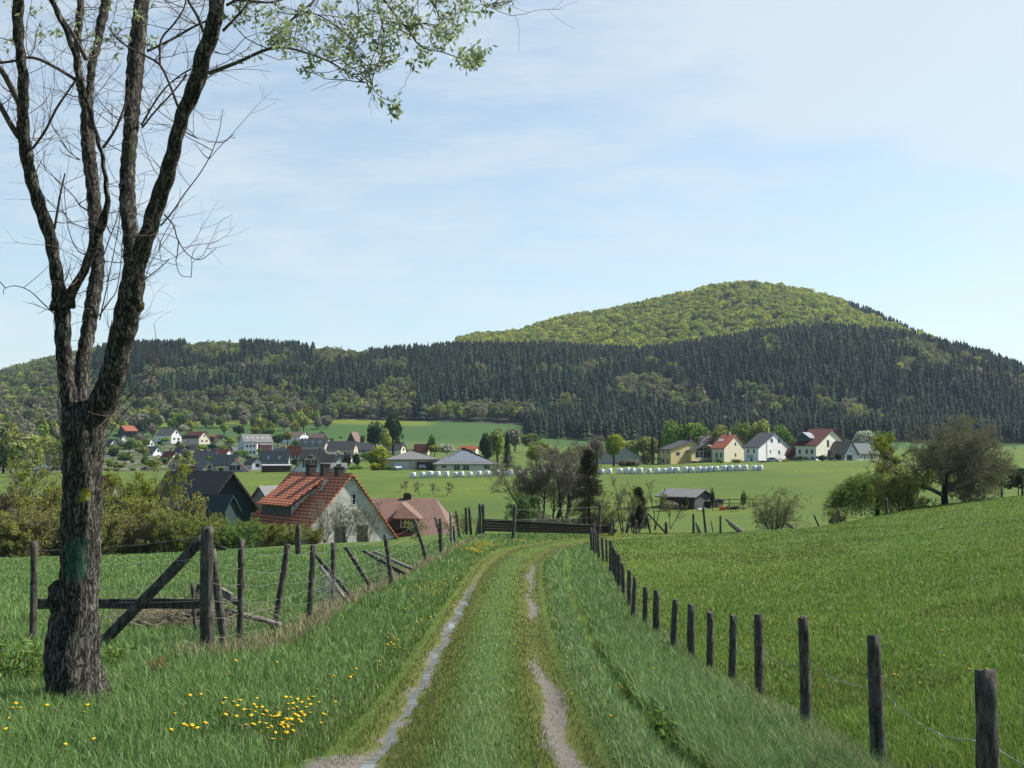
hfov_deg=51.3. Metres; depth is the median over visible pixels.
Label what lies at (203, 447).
garden tree
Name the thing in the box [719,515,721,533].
fence post
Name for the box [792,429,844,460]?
house
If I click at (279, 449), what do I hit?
house
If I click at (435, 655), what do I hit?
puddle
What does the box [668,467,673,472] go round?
hay bale
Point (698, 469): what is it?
hay bale
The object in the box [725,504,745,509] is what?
wood pile
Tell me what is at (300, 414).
broadleaf tree
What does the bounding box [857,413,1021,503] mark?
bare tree
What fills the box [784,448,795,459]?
shed
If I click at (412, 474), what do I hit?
hay bale
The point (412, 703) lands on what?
puddle
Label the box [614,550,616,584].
fence post
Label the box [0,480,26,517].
hedge bush
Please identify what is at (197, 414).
conifer tree
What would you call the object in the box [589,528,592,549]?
fence post
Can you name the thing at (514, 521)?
fence post
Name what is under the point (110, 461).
garden tree
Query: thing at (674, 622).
fence post
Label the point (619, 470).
hay bale
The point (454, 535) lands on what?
fence post
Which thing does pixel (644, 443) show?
broadleaf tree
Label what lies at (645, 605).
fence post
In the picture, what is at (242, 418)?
bare tree
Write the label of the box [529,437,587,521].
bare tree
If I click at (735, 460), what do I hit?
garden bush
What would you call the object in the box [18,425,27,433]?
bare tree
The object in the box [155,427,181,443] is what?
house
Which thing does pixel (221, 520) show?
hedge bush
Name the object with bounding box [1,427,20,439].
valley tree
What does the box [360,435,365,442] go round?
garden tree
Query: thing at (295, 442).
garden tree
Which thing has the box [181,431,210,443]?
house
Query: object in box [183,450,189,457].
garden tree
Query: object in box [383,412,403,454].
evergreen tree
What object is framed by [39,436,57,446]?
valley tree
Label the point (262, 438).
house
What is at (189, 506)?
hedge bush
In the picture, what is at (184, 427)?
blossom tree
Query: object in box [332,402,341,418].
broadleaf tree
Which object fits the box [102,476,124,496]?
house
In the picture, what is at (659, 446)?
spruce tree
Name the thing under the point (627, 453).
barn
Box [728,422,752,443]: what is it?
broadleaf tree
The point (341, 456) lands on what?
house
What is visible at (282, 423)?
bare tree
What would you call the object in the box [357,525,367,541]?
window
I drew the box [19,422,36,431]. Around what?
bare tree
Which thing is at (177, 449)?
house
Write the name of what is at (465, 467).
window
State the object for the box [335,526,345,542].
window
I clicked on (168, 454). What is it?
house
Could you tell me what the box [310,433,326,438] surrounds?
shed
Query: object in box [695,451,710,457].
window
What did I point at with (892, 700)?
barbed wire
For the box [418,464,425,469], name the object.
parked car
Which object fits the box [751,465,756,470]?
hay bale
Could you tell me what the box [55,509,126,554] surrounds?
hedge bush
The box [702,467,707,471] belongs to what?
hay bale
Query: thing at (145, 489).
budding tree
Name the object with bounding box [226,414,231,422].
bare tree
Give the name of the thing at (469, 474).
hay bale
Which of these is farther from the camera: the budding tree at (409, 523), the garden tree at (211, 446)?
the garden tree at (211, 446)
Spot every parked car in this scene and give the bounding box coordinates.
[393,464,401,469]
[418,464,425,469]
[766,457,781,461]
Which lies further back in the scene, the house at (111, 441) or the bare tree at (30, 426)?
the bare tree at (30, 426)
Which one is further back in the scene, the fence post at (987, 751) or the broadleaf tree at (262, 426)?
the broadleaf tree at (262, 426)
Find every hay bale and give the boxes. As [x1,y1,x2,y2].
[410,472,415,477]
[419,472,424,477]
[427,471,432,477]
[434,471,440,476]
[443,471,448,476]
[452,472,457,476]
[467,472,472,476]
[476,471,481,476]
[484,471,489,476]
[606,468,611,473]
[616,468,622,473]
[624,468,629,473]
[630,468,635,473]
[637,468,642,473]
[646,469,651,473]
[654,468,659,473]
[661,468,666,473]
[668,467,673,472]
[674,467,679,472]
[682,467,687,472]
[688,467,693,472]
[696,467,701,472]
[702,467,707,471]
[708,466,712,471]
[713,466,718,471]
[721,465,726,470]
[727,465,733,470]
[734,465,740,470]
[742,465,747,470]
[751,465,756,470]
[757,465,762,470]
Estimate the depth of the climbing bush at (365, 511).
103.17 m
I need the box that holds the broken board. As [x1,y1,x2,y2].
[221,587,233,599]
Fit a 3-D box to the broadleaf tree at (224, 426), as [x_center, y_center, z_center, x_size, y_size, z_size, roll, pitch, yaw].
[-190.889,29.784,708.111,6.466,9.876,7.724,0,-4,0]
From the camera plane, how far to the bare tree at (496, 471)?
96.43 m
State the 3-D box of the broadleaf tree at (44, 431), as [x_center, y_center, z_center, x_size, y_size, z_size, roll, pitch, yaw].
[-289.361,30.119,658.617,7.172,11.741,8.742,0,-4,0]
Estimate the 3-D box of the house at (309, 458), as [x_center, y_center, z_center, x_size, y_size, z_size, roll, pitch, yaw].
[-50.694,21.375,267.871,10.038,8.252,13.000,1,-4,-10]
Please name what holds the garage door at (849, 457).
in the garage at (848, 450)
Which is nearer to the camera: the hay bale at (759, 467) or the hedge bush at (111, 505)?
the hedge bush at (111, 505)
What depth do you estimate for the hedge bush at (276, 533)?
100.10 m
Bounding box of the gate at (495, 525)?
[483,518,607,533]
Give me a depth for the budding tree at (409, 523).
96.44 m
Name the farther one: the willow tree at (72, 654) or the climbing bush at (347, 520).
the climbing bush at (347, 520)
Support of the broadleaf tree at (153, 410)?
on the ground at (816, 479)
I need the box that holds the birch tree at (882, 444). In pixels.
[868,430,909,512]
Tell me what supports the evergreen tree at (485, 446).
on the ground at (816, 479)
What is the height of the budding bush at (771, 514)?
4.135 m
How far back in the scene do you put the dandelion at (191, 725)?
7.64 m
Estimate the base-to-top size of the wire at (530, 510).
0.612 m
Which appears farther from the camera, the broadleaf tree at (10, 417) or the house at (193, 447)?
the broadleaf tree at (10, 417)
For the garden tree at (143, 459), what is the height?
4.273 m
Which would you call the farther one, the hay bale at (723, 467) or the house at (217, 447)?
the house at (217, 447)
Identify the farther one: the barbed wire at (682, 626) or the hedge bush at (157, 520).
the hedge bush at (157, 520)
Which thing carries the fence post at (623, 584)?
on the ground at (816, 479)
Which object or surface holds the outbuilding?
on the ground at (816, 479)
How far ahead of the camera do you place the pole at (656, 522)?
57.79 m
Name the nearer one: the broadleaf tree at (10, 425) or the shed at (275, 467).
the shed at (275, 467)
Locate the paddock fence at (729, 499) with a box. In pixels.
[717,498,764,506]
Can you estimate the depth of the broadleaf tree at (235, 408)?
882.02 m
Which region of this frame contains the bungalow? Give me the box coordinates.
[432,447,497,469]
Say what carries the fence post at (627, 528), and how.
on the ground at (816, 479)
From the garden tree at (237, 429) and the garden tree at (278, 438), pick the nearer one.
the garden tree at (278, 438)
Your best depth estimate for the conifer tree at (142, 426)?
712.33 m
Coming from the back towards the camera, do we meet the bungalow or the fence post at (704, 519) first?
the bungalow
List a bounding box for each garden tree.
[106,459,113,465]
[108,447,118,459]
[115,452,134,463]
[123,437,135,453]
[134,433,144,447]
[135,440,142,451]
[137,447,148,454]
[140,455,148,463]
[142,437,149,447]
[146,460,156,465]
[159,437,170,443]
[173,453,180,459]
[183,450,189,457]
[197,445,207,449]
[207,444,215,448]
[232,425,244,434]
[234,450,241,456]
[240,449,248,458]
[250,426,260,433]
[263,427,275,433]
[272,434,283,446]
[282,432,292,444]
[291,458,298,464]
[292,440,298,445]
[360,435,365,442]
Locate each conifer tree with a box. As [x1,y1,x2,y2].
[23,411,37,423]
[136,419,148,434]
[144,417,153,426]
[163,408,174,418]
[175,421,182,431]
[193,412,199,420]
[265,411,277,423]
[285,413,292,423]
[320,406,334,416]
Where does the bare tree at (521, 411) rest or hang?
on the hills
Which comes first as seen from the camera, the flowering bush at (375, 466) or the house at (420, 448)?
the flowering bush at (375, 466)
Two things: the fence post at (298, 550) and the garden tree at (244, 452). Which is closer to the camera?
the fence post at (298, 550)
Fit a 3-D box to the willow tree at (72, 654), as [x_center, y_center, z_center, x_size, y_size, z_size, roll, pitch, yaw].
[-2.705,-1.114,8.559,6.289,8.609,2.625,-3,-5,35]
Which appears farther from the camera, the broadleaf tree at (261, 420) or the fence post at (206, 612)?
the broadleaf tree at (261, 420)
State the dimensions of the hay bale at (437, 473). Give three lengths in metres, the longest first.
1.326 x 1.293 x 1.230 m
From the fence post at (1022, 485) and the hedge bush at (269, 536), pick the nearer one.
the fence post at (1022, 485)
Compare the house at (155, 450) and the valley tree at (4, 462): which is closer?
the valley tree at (4, 462)
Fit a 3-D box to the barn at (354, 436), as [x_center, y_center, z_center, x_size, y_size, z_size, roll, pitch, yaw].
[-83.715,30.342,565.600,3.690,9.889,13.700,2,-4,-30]
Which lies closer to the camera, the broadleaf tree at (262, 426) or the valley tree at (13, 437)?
the valley tree at (13, 437)
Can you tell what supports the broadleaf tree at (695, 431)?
on the ground at (816, 479)
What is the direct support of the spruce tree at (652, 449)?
on the ground at (816, 479)
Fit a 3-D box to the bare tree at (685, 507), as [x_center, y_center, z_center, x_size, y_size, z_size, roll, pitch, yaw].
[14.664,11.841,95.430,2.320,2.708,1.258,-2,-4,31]
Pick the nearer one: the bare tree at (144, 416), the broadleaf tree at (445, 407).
the bare tree at (144, 416)
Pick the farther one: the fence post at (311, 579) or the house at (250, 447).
the house at (250, 447)
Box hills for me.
[3,297,1005,424]
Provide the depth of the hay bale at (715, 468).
220.79 m
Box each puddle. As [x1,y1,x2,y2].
[361,747,386,767]
[374,722,398,756]
[391,662,434,727]
[424,646,442,670]
[436,582,475,650]
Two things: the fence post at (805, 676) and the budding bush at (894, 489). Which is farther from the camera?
the budding bush at (894, 489)
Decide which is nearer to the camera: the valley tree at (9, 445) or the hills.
the valley tree at (9, 445)
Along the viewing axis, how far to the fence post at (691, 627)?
19.04 m
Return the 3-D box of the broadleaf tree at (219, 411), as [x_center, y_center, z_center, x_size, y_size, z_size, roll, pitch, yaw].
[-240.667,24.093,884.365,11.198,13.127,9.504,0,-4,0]
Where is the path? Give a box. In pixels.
[292,526,825,767]
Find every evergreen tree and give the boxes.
[342,453,351,465]
[352,453,359,464]
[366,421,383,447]
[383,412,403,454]
[479,432,492,458]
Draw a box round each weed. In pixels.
[0,634,32,683]
[21,641,43,680]
[100,640,136,664]
[146,655,169,673]
[616,680,639,705]
[642,709,676,742]
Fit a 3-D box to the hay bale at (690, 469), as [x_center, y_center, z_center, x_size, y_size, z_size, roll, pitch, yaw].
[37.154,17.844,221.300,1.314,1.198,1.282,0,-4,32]
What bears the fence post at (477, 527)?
on the ground at (816, 479)
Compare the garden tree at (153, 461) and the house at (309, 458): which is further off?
the garden tree at (153, 461)
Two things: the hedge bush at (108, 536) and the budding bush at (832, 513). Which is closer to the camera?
the budding bush at (832, 513)
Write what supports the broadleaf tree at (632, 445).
on the ground at (816, 479)
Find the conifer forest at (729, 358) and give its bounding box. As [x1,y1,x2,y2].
[91,299,1023,442]
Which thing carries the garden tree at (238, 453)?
on the ground at (816, 479)
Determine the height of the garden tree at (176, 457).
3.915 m
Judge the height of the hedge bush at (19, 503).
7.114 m
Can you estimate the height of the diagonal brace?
1.352 m
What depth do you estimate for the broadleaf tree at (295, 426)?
719.53 m
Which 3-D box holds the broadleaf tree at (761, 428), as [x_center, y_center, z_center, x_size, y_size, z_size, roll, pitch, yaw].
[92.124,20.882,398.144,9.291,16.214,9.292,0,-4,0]
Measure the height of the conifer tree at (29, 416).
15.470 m
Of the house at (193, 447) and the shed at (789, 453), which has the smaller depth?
the shed at (789, 453)
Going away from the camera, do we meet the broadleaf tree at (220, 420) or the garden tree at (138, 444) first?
the garden tree at (138, 444)
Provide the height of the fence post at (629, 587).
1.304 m
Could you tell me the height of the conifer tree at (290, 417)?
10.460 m
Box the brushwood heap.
[98,575,303,631]
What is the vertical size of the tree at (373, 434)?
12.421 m
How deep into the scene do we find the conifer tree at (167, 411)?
885.57 m
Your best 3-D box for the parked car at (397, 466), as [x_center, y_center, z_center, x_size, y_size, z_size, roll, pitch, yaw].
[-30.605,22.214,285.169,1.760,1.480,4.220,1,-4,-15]
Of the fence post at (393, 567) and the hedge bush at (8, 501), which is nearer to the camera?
the fence post at (393, 567)
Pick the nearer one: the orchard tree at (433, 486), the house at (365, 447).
the orchard tree at (433, 486)
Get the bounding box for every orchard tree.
[414,481,423,494]
[429,482,440,491]
[445,481,453,495]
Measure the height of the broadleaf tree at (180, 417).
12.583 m
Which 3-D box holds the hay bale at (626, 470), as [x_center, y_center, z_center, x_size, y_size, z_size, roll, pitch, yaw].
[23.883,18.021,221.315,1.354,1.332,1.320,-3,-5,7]
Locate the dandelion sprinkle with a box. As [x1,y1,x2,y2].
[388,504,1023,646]
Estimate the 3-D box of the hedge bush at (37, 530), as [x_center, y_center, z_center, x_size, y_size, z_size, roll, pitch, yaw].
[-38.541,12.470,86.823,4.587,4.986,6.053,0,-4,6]
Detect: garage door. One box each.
[394,462,408,469]
[847,455,851,460]
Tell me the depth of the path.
12.79 m
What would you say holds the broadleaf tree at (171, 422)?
on the ground at (816, 479)
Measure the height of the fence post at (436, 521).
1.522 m
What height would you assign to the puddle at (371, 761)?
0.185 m
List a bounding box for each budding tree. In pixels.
[6,457,62,513]
[102,450,197,513]
[405,520,427,539]
[442,521,460,535]
[452,512,476,533]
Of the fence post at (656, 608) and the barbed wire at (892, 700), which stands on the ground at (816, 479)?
the fence post at (656, 608)
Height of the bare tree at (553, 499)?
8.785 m
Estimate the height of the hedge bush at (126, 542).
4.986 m
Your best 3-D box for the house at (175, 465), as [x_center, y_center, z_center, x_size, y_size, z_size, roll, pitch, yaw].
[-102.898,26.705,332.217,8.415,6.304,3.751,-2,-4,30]
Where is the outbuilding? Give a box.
[258,444,272,450]
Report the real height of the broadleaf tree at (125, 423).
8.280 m
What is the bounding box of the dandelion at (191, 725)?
[188,723,193,738]
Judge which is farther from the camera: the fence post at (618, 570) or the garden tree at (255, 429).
the garden tree at (255, 429)
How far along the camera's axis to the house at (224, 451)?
421.53 m
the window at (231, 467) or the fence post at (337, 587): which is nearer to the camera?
the fence post at (337, 587)
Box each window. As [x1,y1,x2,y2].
[229,465,235,470]
[304,459,308,467]
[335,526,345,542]
[352,494,355,504]
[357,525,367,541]
[454,465,459,469]
[463,465,468,469]
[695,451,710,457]
[696,447,710,450]
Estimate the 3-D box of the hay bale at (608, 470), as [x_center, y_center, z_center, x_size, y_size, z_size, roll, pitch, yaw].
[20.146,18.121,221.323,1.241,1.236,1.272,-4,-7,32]
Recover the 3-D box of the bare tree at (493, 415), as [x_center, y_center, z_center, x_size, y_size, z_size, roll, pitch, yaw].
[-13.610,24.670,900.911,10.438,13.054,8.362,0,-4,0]
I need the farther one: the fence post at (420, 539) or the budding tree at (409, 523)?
the budding tree at (409, 523)
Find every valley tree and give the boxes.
[0,438,18,472]
[0,456,11,472]
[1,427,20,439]
[3,433,43,470]
[5,432,25,440]
[6,434,44,471]
[23,430,39,437]
[39,434,54,441]
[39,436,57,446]
[42,441,57,453]
[46,438,62,473]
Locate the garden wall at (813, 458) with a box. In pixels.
[790,456,844,459]
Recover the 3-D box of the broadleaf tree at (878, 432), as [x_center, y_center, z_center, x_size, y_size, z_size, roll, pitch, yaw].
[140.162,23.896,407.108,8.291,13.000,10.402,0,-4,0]
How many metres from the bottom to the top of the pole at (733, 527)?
0.734 m
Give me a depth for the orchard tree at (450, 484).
178.96 m
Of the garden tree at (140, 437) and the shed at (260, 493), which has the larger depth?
the garden tree at (140, 437)
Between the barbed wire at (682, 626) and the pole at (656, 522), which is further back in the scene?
the pole at (656, 522)
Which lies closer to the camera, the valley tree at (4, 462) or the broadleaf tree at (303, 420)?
the valley tree at (4, 462)
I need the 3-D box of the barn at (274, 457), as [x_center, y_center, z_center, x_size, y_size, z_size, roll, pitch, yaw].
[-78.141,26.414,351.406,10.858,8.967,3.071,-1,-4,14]
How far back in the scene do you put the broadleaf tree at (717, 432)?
394.73 m
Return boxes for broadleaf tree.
[0,423,6,440]
[2,414,16,422]
[2,421,17,429]
[33,417,48,431]
[36,423,49,437]
[48,420,59,430]
[107,418,115,430]
[110,413,120,427]
[119,420,127,426]
[135,409,149,414]
[147,407,158,415]
[153,413,163,429]
[165,412,176,425]
[167,417,176,427]
[176,413,189,424]
[184,420,196,431]
[200,417,210,428]
[215,405,226,415]
[215,415,227,425]
[220,422,228,434]
[231,405,238,419]
[250,415,256,427]
[253,417,265,426]
[257,422,265,433]
[260,420,276,430]
[274,411,280,426]
[282,407,287,414]
[289,409,297,416]
[290,420,301,431]
[296,412,303,420]
[297,415,309,431]
[300,406,312,418]
[311,409,320,421]
[331,408,338,418]
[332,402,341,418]
[379,427,391,449]
[423,405,430,419]
[429,445,438,456]
[443,403,450,417]
[488,427,504,466]
[520,433,540,446]
[528,440,549,449]
[605,433,625,465]
[624,440,639,453]
[636,436,658,453]
[661,419,686,446]
[680,422,709,441]
[711,424,729,441]
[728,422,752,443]
[750,419,769,439]
[772,425,791,442]
[786,436,795,447]
[852,430,876,446]
[872,430,890,453]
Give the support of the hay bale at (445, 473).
on the ground at (816, 479)
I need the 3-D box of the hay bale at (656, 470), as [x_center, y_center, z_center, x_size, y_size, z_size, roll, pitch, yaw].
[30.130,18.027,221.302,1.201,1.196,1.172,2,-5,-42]
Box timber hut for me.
[655,488,715,509]
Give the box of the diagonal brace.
[101,534,200,644]
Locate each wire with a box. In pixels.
[486,507,590,520]
[630,585,724,646]
[736,645,1023,764]
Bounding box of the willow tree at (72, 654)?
[0,0,576,705]
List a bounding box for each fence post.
[29,541,37,640]
[190,583,196,632]
[199,525,214,648]
[213,548,228,643]
[236,538,243,641]
[270,544,290,633]
[295,525,301,553]
[306,544,315,621]
[315,553,353,599]
[319,565,350,603]
[331,542,335,601]
[344,546,375,589]
[362,549,400,573]
[372,550,412,570]
[379,558,405,574]
[383,534,393,585]
[413,519,428,562]
[434,517,443,546]
[438,518,442,551]
[449,513,452,542]
[452,525,455,540]
[455,510,460,538]
[464,507,467,534]
[468,507,471,534]
[475,505,481,534]
[478,504,480,534]
[482,504,484,533]
[511,504,516,539]
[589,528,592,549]
[592,529,594,552]
[595,532,596,552]
[596,534,599,557]
[597,503,601,537]
[601,536,603,560]
[605,539,607,561]
[607,522,611,535]
[609,540,611,571]
[612,546,614,574]
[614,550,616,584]
[617,554,621,588]
[621,563,625,595]
[625,523,629,533]
[627,570,631,605]
[631,576,636,617]
[642,586,647,626]
[653,590,659,632]
[665,522,667,533]
[670,599,677,646]
[687,603,694,655]
[692,513,694,533]
[702,506,706,532]
[706,611,713,668]
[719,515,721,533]
[728,614,736,680]
[754,613,763,694]
[798,615,812,729]
[867,634,886,765]
[885,498,887,514]
[974,669,999,767]
[1021,475,1023,494]
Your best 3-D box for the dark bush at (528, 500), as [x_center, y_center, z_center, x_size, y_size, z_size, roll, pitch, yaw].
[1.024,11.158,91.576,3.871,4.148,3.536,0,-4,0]
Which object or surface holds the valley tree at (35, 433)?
on the ground at (816, 479)
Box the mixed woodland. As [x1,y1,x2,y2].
[0,332,1023,424]
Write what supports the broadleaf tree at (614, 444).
on the ground at (816, 479)
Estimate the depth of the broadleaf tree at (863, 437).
404.30 m
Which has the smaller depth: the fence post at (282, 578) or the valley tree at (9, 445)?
the fence post at (282, 578)
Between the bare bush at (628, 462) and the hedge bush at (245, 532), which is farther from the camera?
the bare bush at (628, 462)
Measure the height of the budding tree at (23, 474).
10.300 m
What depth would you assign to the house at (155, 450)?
471.18 m
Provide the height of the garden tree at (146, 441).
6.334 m
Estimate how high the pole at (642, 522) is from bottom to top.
1.312 m
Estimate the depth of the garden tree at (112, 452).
425.03 m
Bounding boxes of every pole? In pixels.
[638,512,647,532]
[645,511,650,533]
[648,513,664,532]
[725,518,743,531]
[728,522,739,531]
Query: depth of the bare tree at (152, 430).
685.93 m
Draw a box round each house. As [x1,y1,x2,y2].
[33,463,52,470]
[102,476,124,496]
[106,439,119,446]
[134,436,154,445]
[146,446,162,455]
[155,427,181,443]
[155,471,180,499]
[156,466,258,526]
[159,448,181,460]
[168,460,193,469]
[174,444,192,456]
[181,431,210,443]
[188,445,201,449]
[192,448,218,462]
[194,459,217,470]
[211,446,232,450]
[212,454,237,465]
[214,449,233,453]
[222,459,249,471]
[238,434,273,450]
[243,457,262,468]
[244,441,257,454]
[248,463,398,545]
[272,448,286,450]
[282,432,309,442]
[286,446,301,459]
[292,453,318,471]
[298,439,327,451]
[299,449,325,461]
[320,454,335,462]
[326,441,358,454]
[336,454,353,461]
[358,443,373,452]
[371,493,456,536]
[384,442,406,454]
[413,444,429,455]
[458,446,478,453]
[657,437,711,463]
[698,432,714,446]
[710,432,744,461]
[742,432,792,460]
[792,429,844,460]
[854,443,879,459]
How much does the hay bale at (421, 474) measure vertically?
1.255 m
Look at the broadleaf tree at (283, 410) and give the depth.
880.95 m
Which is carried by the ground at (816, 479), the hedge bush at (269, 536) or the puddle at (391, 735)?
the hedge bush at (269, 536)
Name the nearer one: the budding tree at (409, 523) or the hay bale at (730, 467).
the budding tree at (409, 523)
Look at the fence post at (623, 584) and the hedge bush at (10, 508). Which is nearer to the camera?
the fence post at (623, 584)
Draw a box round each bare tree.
[1,470,46,505]
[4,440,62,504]
[11,419,21,426]
[17,415,24,421]
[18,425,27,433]
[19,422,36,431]
[40,410,54,420]
[50,427,58,436]
[105,475,138,498]
[121,414,129,424]
[129,413,140,426]
[129,417,137,425]
[138,411,150,422]
[148,423,156,437]
[192,414,197,421]
[206,414,217,426]
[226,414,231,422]
[235,405,243,417]
[238,415,247,424]
[240,409,251,425]
[277,419,290,430]
[287,405,295,413]
[314,416,321,429]
[321,415,333,428]
[365,404,373,417]
[406,409,415,419]
[486,453,539,520]
[490,406,500,419]
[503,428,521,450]
[512,442,571,518]
[518,407,524,422]
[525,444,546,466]
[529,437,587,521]
[536,439,595,520]
[543,448,559,461]
[560,448,578,462]
[576,445,593,455]
[587,435,605,463]
[602,474,628,532]
[614,484,640,532]
[638,479,667,529]
[663,501,687,528]
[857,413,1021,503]
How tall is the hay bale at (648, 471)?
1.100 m
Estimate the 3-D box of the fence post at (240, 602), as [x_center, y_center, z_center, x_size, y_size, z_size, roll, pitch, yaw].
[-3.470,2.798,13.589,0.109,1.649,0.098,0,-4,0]
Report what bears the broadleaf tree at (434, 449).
on the ground at (816, 479)
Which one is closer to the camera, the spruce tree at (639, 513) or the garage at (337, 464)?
the spruce tree at (639, 513)
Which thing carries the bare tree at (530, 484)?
on the ground at (816, 479)
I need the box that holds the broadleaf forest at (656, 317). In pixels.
[454,279,949,350]
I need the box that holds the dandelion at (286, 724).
[284,723,288,748]
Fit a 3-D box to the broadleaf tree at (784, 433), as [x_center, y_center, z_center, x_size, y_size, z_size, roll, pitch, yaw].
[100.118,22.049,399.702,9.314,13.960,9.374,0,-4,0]
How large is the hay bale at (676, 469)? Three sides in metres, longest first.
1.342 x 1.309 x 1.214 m
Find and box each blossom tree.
[179,424,189,433]
[438,443,454,452]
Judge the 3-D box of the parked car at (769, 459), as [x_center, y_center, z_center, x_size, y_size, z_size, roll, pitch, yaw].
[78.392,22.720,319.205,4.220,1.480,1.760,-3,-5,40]
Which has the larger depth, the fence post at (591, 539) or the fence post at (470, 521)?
the fence post at (470, 521)
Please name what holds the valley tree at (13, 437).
on the ground at (816, 479)
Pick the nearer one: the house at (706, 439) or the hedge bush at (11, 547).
the hedge bush at (11, 547)
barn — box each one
[117,425,137,437]
[259,451,291,464]
[347,432,360,442]
[593,447,642,463]
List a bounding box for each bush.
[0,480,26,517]
[0,503,56,557]
[0,523,19,552]
[2,492,47,553]
[9,508,59,556]
[10,488,61,554]
[43,514,112,556]
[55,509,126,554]
[101,483,155,554]
[102,505,145,554]
[107,509,192,554]
[110,491,211,553]
[112,463,125,467]
[142,505,203,552]
[173,516,225,551]
[194,512,228,551]
[195,519,241,550]
[223,517,266,548]
[246,518,284,546]
[256,521,295,546]
[273,522,310,545]
[303,527,323,544]
[304,500,342,542]
[326,501,366,542]
[347,465,364,469]
[349,500,383,541]
[364,445,392,467]
[369,462,384,469]
[384,466,392,469]
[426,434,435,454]
[503,490,541,532]
[529,510,579,533]
[586,506,626,530]
[616,459,641,465]
[640,450,652,464]
[658,501,679,510]
[682,497,688,510]
[709,487,714,510]
[731,459,740,462]
[741,490,746,509]
[746,485,811,529]
[819,455,825,460]
[820,471,921,519]
[827,508,847,523]
[834,453,841,459]
[867,463,939,511]
[934,457,1010,502]
[992,466,1016,493]
[1007,467,1023,495]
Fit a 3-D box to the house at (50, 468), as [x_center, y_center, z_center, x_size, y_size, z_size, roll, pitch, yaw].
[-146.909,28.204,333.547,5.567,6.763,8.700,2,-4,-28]
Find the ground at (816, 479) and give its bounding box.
[0,419,1023,767]
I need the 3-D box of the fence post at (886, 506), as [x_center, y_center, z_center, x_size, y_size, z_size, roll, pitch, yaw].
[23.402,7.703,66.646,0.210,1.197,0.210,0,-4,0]
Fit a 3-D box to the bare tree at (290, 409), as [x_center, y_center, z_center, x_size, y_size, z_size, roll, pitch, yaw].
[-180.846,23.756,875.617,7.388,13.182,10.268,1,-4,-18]
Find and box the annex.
[181,493,241,546]
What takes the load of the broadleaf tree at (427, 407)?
on the hills
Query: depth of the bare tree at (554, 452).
303.79 m
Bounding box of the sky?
[0,0,1023,368]
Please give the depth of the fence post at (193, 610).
14.12 m
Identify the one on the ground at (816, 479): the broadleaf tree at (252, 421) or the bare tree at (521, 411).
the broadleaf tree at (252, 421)
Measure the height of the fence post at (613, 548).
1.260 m
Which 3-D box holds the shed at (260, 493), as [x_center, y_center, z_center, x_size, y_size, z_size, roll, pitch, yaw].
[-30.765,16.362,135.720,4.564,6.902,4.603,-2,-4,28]
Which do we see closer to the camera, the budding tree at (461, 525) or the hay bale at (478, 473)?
the budding tree at (461, 525)
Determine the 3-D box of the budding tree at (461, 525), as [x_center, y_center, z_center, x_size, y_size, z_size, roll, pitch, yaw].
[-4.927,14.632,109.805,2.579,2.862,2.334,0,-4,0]
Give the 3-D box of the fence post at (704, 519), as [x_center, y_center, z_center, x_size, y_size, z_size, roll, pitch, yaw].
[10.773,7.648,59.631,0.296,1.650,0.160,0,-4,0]
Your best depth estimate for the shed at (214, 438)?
620.27 m
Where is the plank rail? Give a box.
[37,598,199,608]
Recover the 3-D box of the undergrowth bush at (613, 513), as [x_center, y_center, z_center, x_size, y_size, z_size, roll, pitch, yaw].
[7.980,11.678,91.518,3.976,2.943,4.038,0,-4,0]
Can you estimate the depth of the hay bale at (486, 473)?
220.69 m
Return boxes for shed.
[209,435,218,441]
[251,485,277,516]
[261,464,290,471]
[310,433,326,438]
[332,457,341,462]
[705,498,724,507]
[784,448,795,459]
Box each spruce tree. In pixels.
[502,432,511,467]
[567,447,616,530]
[623,486,651,528]
[650,433,654,463]
[657,433,661,463]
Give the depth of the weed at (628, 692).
13.33 m
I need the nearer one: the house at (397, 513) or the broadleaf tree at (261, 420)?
the house at (397, 513)
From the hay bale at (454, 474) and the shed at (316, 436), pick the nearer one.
the hay bale at (454, 474)
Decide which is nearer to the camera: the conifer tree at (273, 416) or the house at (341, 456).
the house at (341, 456)
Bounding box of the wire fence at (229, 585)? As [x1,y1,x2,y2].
[35,508,481,637]
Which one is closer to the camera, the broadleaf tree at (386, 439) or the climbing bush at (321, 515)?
the climbing bush at (321, 515)
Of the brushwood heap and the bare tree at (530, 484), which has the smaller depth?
the brushwood heap
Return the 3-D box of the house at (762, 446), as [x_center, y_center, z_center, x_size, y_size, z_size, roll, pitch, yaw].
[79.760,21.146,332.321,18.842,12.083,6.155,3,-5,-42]
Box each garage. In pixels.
[330,463,347,472]
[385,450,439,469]
[829,441,859,460]
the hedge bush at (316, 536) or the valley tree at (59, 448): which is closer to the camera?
the hedge bush at (316, 536)
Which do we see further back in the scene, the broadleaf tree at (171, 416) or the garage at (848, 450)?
the broadleaf tree at (171, 416)
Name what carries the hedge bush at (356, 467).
on the ground at (816, 479)

